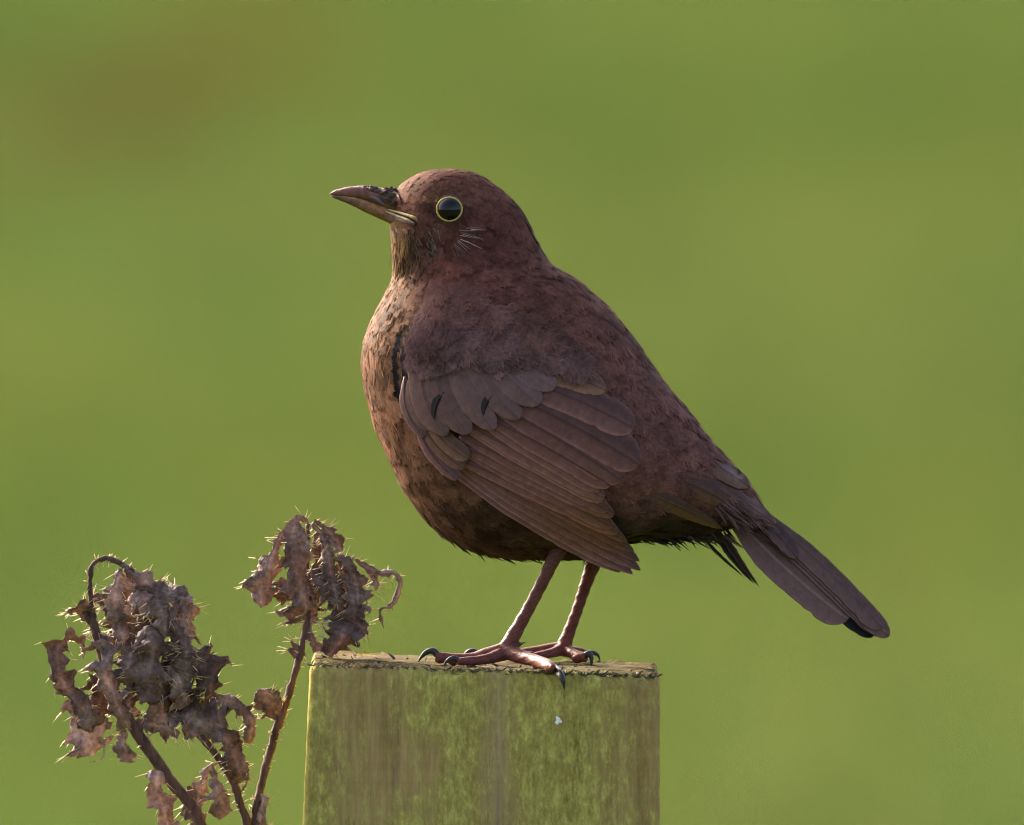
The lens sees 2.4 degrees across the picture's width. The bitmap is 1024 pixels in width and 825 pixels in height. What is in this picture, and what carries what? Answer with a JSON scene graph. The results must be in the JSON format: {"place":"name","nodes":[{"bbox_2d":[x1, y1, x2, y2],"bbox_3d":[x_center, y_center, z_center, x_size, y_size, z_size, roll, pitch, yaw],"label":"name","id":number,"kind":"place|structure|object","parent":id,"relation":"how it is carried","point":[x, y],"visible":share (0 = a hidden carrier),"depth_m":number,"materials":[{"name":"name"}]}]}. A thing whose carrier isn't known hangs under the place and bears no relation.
{"place":"outdoors","nodes":[
{"label":"outdoors","id":0,"kind":"place"},
{"bbox_2d":[0,0,1023,824],"bbox_3d":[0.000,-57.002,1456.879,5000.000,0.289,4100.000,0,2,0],"label":"ground","id":1,"kind":"structure","parent":0,"point":[804,692],"depth_m":41.71,"materials":[{"name":"green plant"}]},
{"bbox_2d":[0,20,243,148],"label":"dead weed clump","id":2,"kind":"object","parent":1,"relation":"on","point":[48,111],"visible":0.83,"depth_m":49.46,"materials":[{"name":"green plant"}]},
{"bbox_2d":[35,553,257,824],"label":"thistle","id":3,"kind":"object","parent":1,"relation":"on","point":[143,621],"visible":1,"depth_m":8.00,"materials":[{"name":"plant"}]},
{"bbox_2d":[234,506,405,824],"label":"thistle","id":4,"kind":"object","parent":1,"relation":"on","point":[306,588],"visible":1,"depth_m":8.00,"materials":[{"name":"plant"}]},
{"bbox_2d":[302,651,662,824],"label":"fence post","id":5,"kind":"object","parent":1,"relation":"on","point":[391,739],"visible":1,"depth_m":7.96,"materials":[{"name":"green wood"}]},
{"bbox_2d":[330,168,889,688],"bbox_3d":[0.026,0.004,7.988,0.163,0.165,0.109,1,3,25],"label":"blackbird","id":6,"kind":"object","parent":5,"relation":"on","point":[524,402],"visible":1,"depth_m":7.97,"materials":[{"name":"brown"}]}
]}

